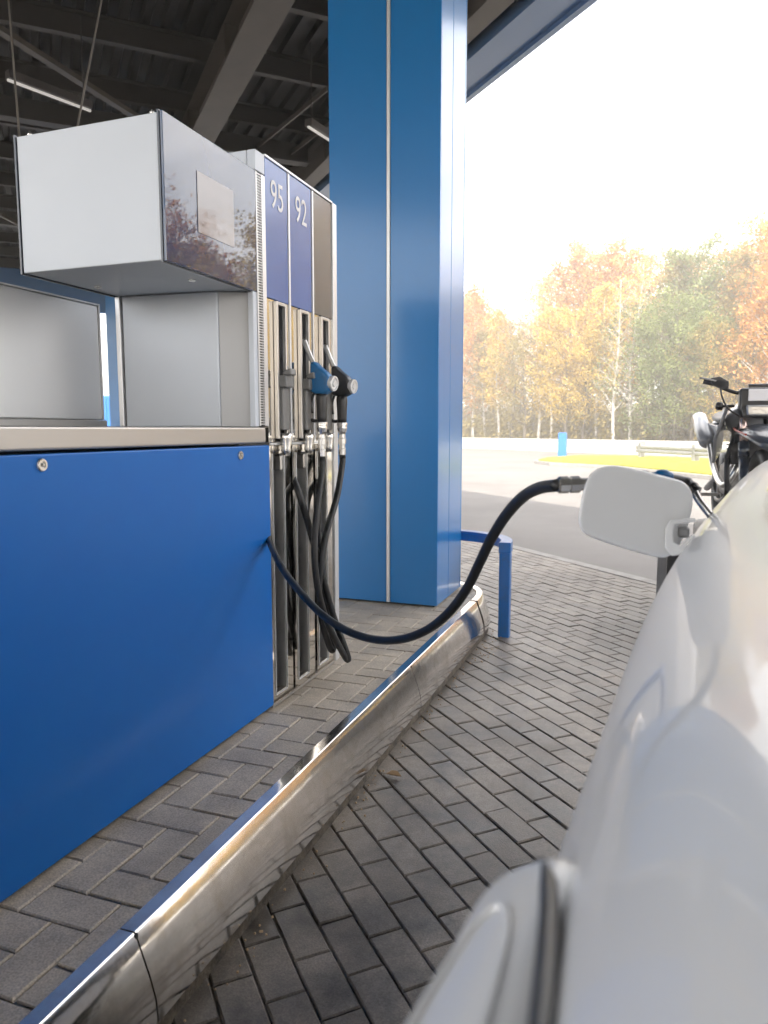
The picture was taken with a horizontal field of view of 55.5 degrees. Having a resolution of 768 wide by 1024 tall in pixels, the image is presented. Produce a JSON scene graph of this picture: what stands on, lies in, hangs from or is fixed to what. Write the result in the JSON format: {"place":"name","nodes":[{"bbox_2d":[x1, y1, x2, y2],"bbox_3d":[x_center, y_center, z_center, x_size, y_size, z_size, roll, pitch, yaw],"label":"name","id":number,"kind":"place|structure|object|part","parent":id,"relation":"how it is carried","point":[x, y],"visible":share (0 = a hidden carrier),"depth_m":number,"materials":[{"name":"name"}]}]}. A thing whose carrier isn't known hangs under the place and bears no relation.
{"place":"outdoors","nodes":[
{"label":"outdoors","id":0,"kind":"place"},
{"bbox_2d":[170,541,655,1023],"bbox_3d":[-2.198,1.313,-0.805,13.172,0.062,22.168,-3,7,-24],"label":"lane paving","id":1,"kind":"structure","parent":0,"point":[563,652],"depth_m":2.27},
{"bbox_2d":[157,628,487,1023],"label":"island footing","id":2,"kind":"object","parent":1,"relation":"on","point":[183,999],"visible":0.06,"depth_m":1.95,"materials":[{"name":"concrete"}]},
{"bbox_2d":[0,584,475,1023],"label":"island paving","id":3,"kind":"structure","parent":2,"relation":"on","point":[163,826],"depth_m":1.81,"materials":[{"name":"concrete"}]},
{"bbox_2d":[0,109,338,902],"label":"fuel dispenser","id":4,"kind":"object","parent":3,"relation":"on","point":[158,623],"visible":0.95,"depth_m":2.05,"materials":[{"name":"blue metal"}]},
{"bbox_2d":[293,338,350,662],"bbox_3d":[-0.239,-0.018,2.724,0.134,1.239,0.236,4,7,29],"label":"fuel nozzle","id":5,"kind":"object","parent":4,"relation":"attached to","point":[325,382],"visible":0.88,"depth_m":2.67,"materials":[{"name":"black rubber"}]},
{"bbox_2d":[314,344,357,653],"bbox_3d":[-0.220,-0.048,2.799,0.156,1.195,0.267,2,7,20],"label":"fuel nozzle","id":6,"kind":"object","parent":4,"relation":"attached to","point":[347,385],"visible":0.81,"depth_m":2.82,"materials":[{"name":"black rubber"}]},
{"bbox_2d":[266,469,712,644],"bbox_3d":[-0.033,0.103,1.813,0.238,0.482,1.682,-4,8,-34],"label":"hose","id":7,"kind":"object","parent":4,"relation":"attached to","point":[567,484],"visible":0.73,"depth_m":1.49,"materials":[{"name":"black rubber"}]},
{"bbox_2d":[328,0,466,606],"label":"canopy column","id":8,"kind":"structure","parent":3,"relation":"on","point":[397,110],"depth_m":3.94,"materials":[{"name":"blue metal"}]},
{"bbox_2d":[0,0,597,313],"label":"canopy","id":9,"kind":"object","parent":8,"relation":"on","point":[228,76],"visible":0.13,"depth_m":7.73,"materials":[{"name":"grey metal"}]},
{"bbox_2d":[8,0,19,136],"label":"suspension cable","id":10,"kind":"object","parent":9,"relation":"hanging from","point":[16,100],"visible":1,"depth_m":2.19,"materials":[{"name":"silver metal"}]},
{"bbox_2d":[5,0,92,111],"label":"strip lamp","id":11,"kind":"object","parent":9,"relation":"hanging from","point":[45,89],"visible":0.91,"depth_m":6.54,"materials":[{"name":"grey plastic"}]},
{"bbox_2d":[76,0,101,125],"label":"suspension cable","id":12,"kind":"object","parent":9,"relation":"hanging from","point":[84,89],"visible":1,"depth_m":2.16,"materials":[{"name":"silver metal"}]},
{"bbox_2d":[305,43,328,140],"bbox_3d":[-0.559,-4.259,7.552,0.080,0.818,0.809,3,7,28],"label":"strip lamp","id":13,"kind":"object","parent":9,"relation":"hanging from","point":[316,127],"visible":0.52,"depth_m":7.29,"materials":[{"name":"grey"}]},
{"bbox_2d":[18,582,489,1023],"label":"steel kerb","id":14,"kind":"structure","parent":2,"relation":"on","point":[149,961],"depth_m":1.74,"materials":[{"name":"silver metal"}]},
{"bbox_2d":[184,629,500,1021],"bbox_3d":[0.125,0.880,2.792,0.111,0.008,3.650,2,7,20],"label":"kerb grit","id":15,"kind":"object","parent":1,"relation":"on","point":[247,949],"visible":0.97,"depth_m":2.29,"materials":[{"name":"grey gravel"}]},
{"bbox_2d":[386,770,401,776],"bbox_3d":[0.034,0.903,2.517,0.058,0.013,0.027,2,7,20],"label":"fallen leaf","id":16,"kind":"object","parent":1,"relation":"on","point":[394,773],"visible":1,"depth_m":2.52,"materials":[{"name":"beige plant"}]},
{"bbox_2d":[461,529,512,637],"bbox_3d":[-0.222,0.384,4.784,2.192,0.559,0.531,2,7,20],"label":"hoop guard","id":17,"kind":"object","parent":1,"relation":"on","point":[504,543],"visible":0.34,"depth_m":4.19,"materials":[{"name":"blue paint"}]},
{"bbox_2d":[406,460,767,1023],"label":"parked car","id":18,"kind":"object","parent":1,"relation":"on","point":[642,898],"visible":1,"depth_m":0.29,"materials":[{"name":"white paint"}]},
{"bbox_3d":[0.371,-0.130,0.513,0.135,0.321,1.040,3,7,24],"label":"side window","id":19,"kind":"part","parent":18,"relation":"part of","materials":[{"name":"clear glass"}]},
{"bbox_2d":[656,555,678,594],"bbox_3d":[1.831,0.342,4.726,0.180,0.654,0.120,2,7,20],"label":"steel post","id":20,"kind":"object","parent":1,"relation":"on","point":[663,563],"visible":0.06,"depth_m":4.71,"materials":[{"name":"grey metal"}]},
{"bbox_2d":[693,518,705,534],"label":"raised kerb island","id":21,"kind":"structure","parent":1,"relation":"on","point":[697,524],"depth_m":5.31,"materials":[{"name":"concrete"}]},
{"bbox_2d":[691,377,767,510],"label":"motorcycle","id":22,"kind":"object","parent":21,"relation":"on","point":[744,420],"visible":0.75,"depth_m":4.29,"materials":[{"name":"black metal"}]},
{"bbox_2d":[100,0,767,420],"label":"sky","id":23,"kind":"structure","parent":0,"point":[649,118],"materials":[{"name":"white"}]},
{"bbox_2d":[314,443,711,580],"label":"asphalt forecourt","id":24,"kind":"structure","parent":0,"point":[495,483],"depth_m":11.14,"materials":[{"name":"grey asphalt"}]},
{"bbox_2d":[103,396,109,425],"bbox_3d":[-11.337,-3.613,31.313,3.500,2.600,2.530,2,7,20],"label":"blue container","id":25,"kind":"object","parent":24,"relation":"on","point":[106,410],"visible":0.04,"depth_m":29.92,"materials":[{"name":"paint"}]},
{"bbox_2d":[105,296,119,425],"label":"canopy column","id":26,"kind":"structure","parent":24,"relation":"on","point":[112,361],"depth_m":15.34,"materials":[{"name":"blue metal"}]},
{"bbox_2d":[558,433,566,455],"bbox_3d":[7.405,-2.742,30.279,0.340,1.100,0.340,2,7,20],"label":"bollard","id":27,"kind":"object","parent":24,"relation":"on","point":[562,444],"visible":0.82,"depth_m":30.12,"materials":[{"name":"blue paint"}]},
{"bbox_2d":[513,545,655,584],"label":"paving edge kerb","id":28,"kind":"structure","parent":24,"relation":"on","point":[618,573],"depth_m":6.40,"materials":[{"name":"concrete"}]},
{"bbox_2d":[462,438,729,457],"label":"wall","id":29,"kind":"structure","parent":24,"relation":"on","point":[627,447],"depth_m":39.09,"materials":[{"name":"white paint"}]},
{"bbox_2d":[534,460,711,479],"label":"traffic island kerb","id":30,"kind":"structure","parent":24,"relation":"on","point":[699,476],"depth_m":23.05,"materials":[{"name":"concrete"}]},
{"bbox_2d":[538,455,711,474],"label":"lawn","id":31,"kind":"structure","parent":24,"relation":"on","point":[686,465],"depth_m":24.57,"materials":[{"name":"green plant"}]},
{"bbox_2d":[635,443,726,460],"bbox_3d":[10.784,-1.980,25.277,0.200,0.700,7.921,-1,6,-9],"label":"guard rail","id":32,"kind":"object","parent":31,"relation":"on","point":[695,452],"visible":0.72,"depth_m":26.35,"materials":[{"name":"white metal"}]},
{"bbox_3d":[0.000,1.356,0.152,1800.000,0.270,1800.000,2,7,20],"label":"ground","id":33,"kind":"structure","parent":0,"visible":0},
{"bbox_2d":[463,287,487,426],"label":"birch tree","id":34,"kind":"object","parent":33,"relation":"on","point":[469,362],"visible":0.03,"depth_m":59.40,"materials":[{"name":"yellow plant"}]},
{"bbox_2d":[470,315,491,419],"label":"birch tree","id":35,"kind":"object","parent":33,"relation":"on","point":[476,386],"visible":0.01,"depth_m":66.30,"materials":[{"name":"yellow plant"}]},
{"bbox_2d":[463,327,502,435],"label":"birch tree","id":36,"kind":"object","parent":33,"relation":"on","point":[483,336],"visible":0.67,"depth_m":49.64,"materials":[{"name":"yellow plant"}]},
{"bbox_2d":[463,276,508,437],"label":"birch tree","id":37,"kind":"object","parent":33,"relation":"on","point":[472,295],"visible":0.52,"depth_m":50.19,"materials":[{"name":"yellow plant"}]},
{"bbox_2d":[463,294,508,434],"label":"birch tree","id":38,"kind":"object","parent":33,"relation":"on","point":[481,348],"visible":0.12,"depth_m":56.50,"materials":[{"name":"yellow plant"}]},
{"bbox_2d":[462,296,521,418],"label":"maple tree","id":39,"kind":"object","parent":33,"relation":"on","point":[467,314],"visible":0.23,"depth_m":49.79,"materials":[{"name":"orange plant"}]},
{"bbox_2d":[472,302,513,418],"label":"bare tree","id":40,"kind":"object","parent":33,"relation":"on","point":[494,350],"visible":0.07,"depth_m":55.49,"materials":[{"name":"brown plant"}]},
{"bbox_2d":[474,308,530,437],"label":"birch tree","id":41,"kind":"object","parent":33,"relation":"on","point":[495,321],"visible":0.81,"depth_m":46.92,"materials":[{"name":"yellow plant"}]},
{"bbox_2d":[485,317,526,435],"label":"birch tree","id":42,"kind":"object","parent":33,"relation":"on","point":[513,326],"visible":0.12,"depth_m":52.89,"materials":[{"name":"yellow plant"}]},
{"bbox_2d":[487,288,535,437],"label":"bare tree","id":43,"kind":"object","parent":33,"relation":"on","point":[510,331],"visible":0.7,"depth_m":45.83,"materials":[{"name":"brown plant"}]},
{"bbox_2d":[508,309,534,424],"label":"bare tree","id":44,"kind":"object","parent":33,"relation":"on","point":[525,349],"visible":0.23,"depth_m":60.58,"materials":[{"name":"plant"}]},
{"bbox_2d":[482,332,561,438],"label":"broadleaf tree","id":45,"kind":"object","parent":33,"relation":"on","point":[520,355],"visible":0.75,"depth_m":44.15,"materials":[{"name":"yellow plant"}]},
{"bbox_2d":[492,318,562,415],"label":"broadleaf tree","id":46,"kind":"object","parent":33,"relation":"on","point":[530,366],"visible":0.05,"depth_m":59.98,"materials":[{"name":"yellow plant"}]},
{"bbox_2d":[506,278,551,433],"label":"bare tree","id":47,"kind":"object","parent":33,"relation":"on","point":[530,287],"visible":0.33,"depth_m":51.47,"materials":[{"name":"plant"}]},
{"bbox_2d":[507,270,561,419],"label":"birch tree","id":48,"kind":"object","parent":33,"relation":"on","point":[543,285],"visible":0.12,"depth_m":58.72,"materials":[{"name":"yellow plant"}]},
{"bbox_2d":[509,279,565,438],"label":"bare tree","id":49,"kind":"object","parent":33,"relation":"on","point":[533,338],"visible":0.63,"depth_m":43.38,"materials":[{"name":"brown plant"}]},
{"bbox_2d":[513,252,584,430],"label":"birch tree","id":50,"kind":"object","parent":33,"relation":"on","point":[556,269],"visible":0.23,"depth_m":49.05,"materials":[{"name":"yellow plant"}]},
{"bbox_2d":[527,303,580,438],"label":"birch tree","id":51,"kind":"object","parent":33,"relation":"on","point":[546,314],"visible":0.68,"depth_m":42.43,"materials":[{"name":"yellow plant"}]},
{"bbox_2d":[524,304,608,433],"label":"maple tree","id":52,"kind":"object","parent":33,"relation":"on","point":[574,322],"visible":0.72,"depth_m":41.61,"materials":[{"name":"yellow plant"}]},
{"bbox_2d":[546,267,595,406],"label":"birch tree","id":53,"kind":"object","parent":33,"relation":"on","point":[576,317],"visible":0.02,"depth_m":54.36,"materials":[{"name":"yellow plant"}]},
{"bbox_2d":[532,230,611,431],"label":"birch tree","id":54,"kind":"object","parent":33,"relation":"on","point":[573,264],"visible":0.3,"depth_m":47.23,"materials":[{"name":"yellow plant"}]},
{"bbox_2d":[545,324,619,439],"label":"maple tree","id":55,"kind":"object","parent":33,"relation":"on","point":[582,352],"visible":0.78,"depth_m":40.73,"materials":[{"name":"yellow plant"}]},
{"bbox_2d":[462,392,715,437],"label":"distant wood","id":56,"kind":"object","parent":33,"relation":"on","point":[608,413],"visible":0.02,"depth_m":64.84,"materials":[{"name":"brown plant"}]},
{"bbox_2d":[533,243,650,435],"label":"maple tree","id":57,"kind":"object","parent":33,"relation":"on","point":[576,257],"visible":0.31,"depth_m":46.28,"materials":[{"name":"orange plant"}]},
{"bbox_2d":[563,245,635,416],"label":"birch tree","id":58,"kind":"object","parent":33,"relation":"on","point":[596,305],"visible":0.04,"depth_m":51.60,"materials":[{"name":"green plant"}]},
{"bbox_2d":[462,395,737,441],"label":"undergrowth","id":59,"kind":"object","parent":33,"relation":"on","point":[602,426],"visible":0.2,"depth_m":44.06,"materials":[{"name":"brown plant"}]},
{"bbox_2d":[567,276,634,438],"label":"birch tree","id":60,"kind":"object","parent":33,"relation":"on","point":[604,302],"visible":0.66,"depth_m":40.54,"materials":[{"name":"yellow plant"}]},
{"bbox_2d":[584,272,643,439],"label":"bare tree","id":61,"kind":"object","parent":33,"relation":"on","point":[616,366],"visible":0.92,"depth_m":37.63,"materials":[{"name":"yellow plant"}]},
{"bbox_2d":[575,229,657,436],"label":"birch tree","id":62,"kind":"object","parent":33,"relation":"on","point":[616,246],"visible":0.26,"depth_m":44.78,"materials":[{"name":"yellow plant"}]},
{"bbox_2d":[593,256,658,439],"bbox_3d":[12.711,-8.020,37.455,3.626,10.066,3.250,1,6,9],"label":"bare tree","id":63,"kind":"object","parent":33,"relation":"on","point":[641,281],"visible":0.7,"depth_m":37.33,"materials":[{"name":"yellow plant"}]},
{"bbox_2d":[595,241,657,434],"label":"birch tree","id":64,"kind":"object","parent":33,"relation":"on","point":[631,253],"visible":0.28,"depth_m":43.43,"materials":[{"name":"yellow plant"}]},
{"bbox_2d":[618,248,646,429],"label":"bare tree","id":65,"kind":"object","parent":33,"relation":"on","point":[623,366],"visible":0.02,"depth_m":52.25,"materials":[{"name":"plant"}]},
{"bbox_2d":[587,293,693,439],"bbox_3d":[13.394,-7.160,37.825,5.259,8.278,5.187,0,6,3],"label":"willow tree","id":66,"kind":"object","parent":33,"relation":"on","point":[639,336],"visible":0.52,"depth_m":37.63,"materials":[{"name":"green plant"}]},
{"bbox_2d":[621,247,664,417],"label":"birch tree","id":67,"kind":"object","parent":33,"relation":"on","point":[651,264],"visible":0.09,"depth_m":49.90,"materials":[{"name":"yellow plant"}]},
{"bbox_2d":[620,240,676,438],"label":"bare tree","id":68,"kind":"object","parent":33,"relation":"on","point":[652,260],"visible":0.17,"depth_m":42.56,"materials":[{"name":"plant"}]},
{"bbox_2d":[637,262,674,434],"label":"birch tree","id":69,"kind":"object","parent":33,"relation":"on","point":[655,297],"visible":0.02,"depth_m":48.24,"materials":[{"name":"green plant"}]},
{"bbox_2d":[614,306,709,440],"bbox_3d":[13.850,-6.502,36.112,4.605,7.350,4.670,0,6,4],"label":"willow tree","id":70,"kind":"object","parent":33,"relation":"on","point":[653,340],"visible":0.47,"depth_m":35.91,"materials":[{"name":"green plant"}]},
{"bbox_2d":[640,247,703,438],"bbox_3d":[15.738,-9.006,40.866,4.022,11.252,4.084,-2,7,-20],"label":"birch tree","id":71,"kind":"object","parent":33,"relation":"on","point":[675,270],"visible":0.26,"depth_m":39.74,"materials":[{"name":"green plant"}]},
{"bbox_2d":[625,286,728,440],"bbox_3d":[14.531,-6.724,35.081,4.917,8.022,5.777,0,6,0],"label":"broadleaf tree","id":72,"kind":"object","parent":33,"relation":"on","point":[671,310],"visible":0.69,"depth_m":34.63,"materials":[{"name":"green plant"}]},
{"bbox_2d":[662,250,707,420],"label":"birch tree","id":73,"kind":"object","parent":33,"relation":"on","point":[694,278],"visible":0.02,"depth_m":46.10,"materials":[{"name":"green plant"}]},
{"bbox_2d":[621,226,759,440],"bbox_3d":[16.363,-9.079,39.842,8.389,11.649,7.140,-6,9,-44],"label":"broadleaf tree","id":74,"kind":"object","parent":33,"relation":"on","point":[707,256],"visible":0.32,"depth_m":38.12,"materials":[{"name":"yellow plant"}]},
{"bbox_2d":[647,306,751,440],"bbox_3d":[14.807,-6.176,34.357,4.506,7.093,4.444,1,6,6],"label":"willow tree","id":75,"kind":"object","parent":33,"relation":"on","point":[673,413],"visible":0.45,"depth_m":33.68,"materials":[{"name":"green plant"}]},
{"bbox_2d":[648,254,756,429],"bbox_3d":[17.303,-8.275,38.915,6.516,10.256,6.426,5,8,38],"label":"willow tree","id":76,"kind":"object","parent":33,"relation":"on","point":[703,279],"visible":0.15,"depth_m":37.95,"materials":[{"name":"green plant"}]},
{"bbox_2d":[659,314,761,420],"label":"broadleaf tree","id":77,"kind":"object","parent":33,"relation":"on","point":[706,335],"visible":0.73,"depth_m":32.70,"materials":[{"name":"plant"}]},
{"bbox_2d":[692,244,735,413],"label":"birch tree","id":78,"kind":"object","parent":33,"relation":"on","point":[713,273],"visible":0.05,"depth_m":44.19,"materials":[{"name":"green plant"}]},
{"bbox_2d":[664,209,767,383],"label":"maple tree","id":79,"kind":"object","parent":33,"relation":"on","point":[757,232],"visible":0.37,"depth_m":35.47,"materials":[{"name":"orange plant"}]},
{"bbox_2d":[668,242,767,387],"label":"broadleaf tree","id":80,"kind":"object","parent":33,"relation":"on","point":[745,262],"visible":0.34,"depth_m":35.99,"materials":[{"name":"orange plant"}]},
{"bbox_2d":[707,238,753,374],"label":"birch tree","id":81,"kind":"object","parent":33,"relation":"on","point":[728,247],"visible":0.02,"depth_m":44.17,"materials":[{"name":"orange plant"}]},
{"bbox_2d":[696,327,766,437],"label":"maple tree","id":82,"kind":"object","parent":33,"relation":"on","point":[736,367],"visible":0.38,"depth_m":32.48,"materials":[{"name":"orange plant"}]},
{"bbox_2d":[705,242,758,436],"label":"bare tree","id":83,"kind":"object","parent":33,"relation":"on","point":[735,301],"visible":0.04,"depth_m":38.03,"materials":[{"name":"orange plant"}]},
{"bbox_2d":[706,298,767,404],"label":"maple tree","id":84,"kind":"object","parent":33,"relation":"on","point":[744,329],"visible":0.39,"depth_m":32.00,"materials":[{"name":"orange plant"}]},
{"bbox_2d":[708,220,767,386],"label":"birch tree","id":85,"kind":"object","parent":33,"relation":"on","point":[764,296],"visible":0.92,"depth_m":31.06,"materials":[{"name":"orange plant"}]},
{"bbox_2d":[714,239,763,399],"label":"birch tree","id":86,"kind":"object","parent":33,"relation":"on","point":[748,277],"visible":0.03,"depth_m":42.78,"materials":[{"name":"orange plant"}]},
{"bbox_2d":[713,273,767,377],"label":"broadleaf tree","id":87,"kind":"object","parent":33,"relation":"on","point":[749,329],"visible":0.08,"depth_m":35.34,"materials":[{"name":"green plant"}]},
{"bbox_2d":[744,233,767,381],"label":"birch tree","id":88,"kind":"object","parent":33,"relation":"on","point":[760,280],"visible":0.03,"depth_m":42.29,"materials":[{"name":"orange plant"}]}
]}

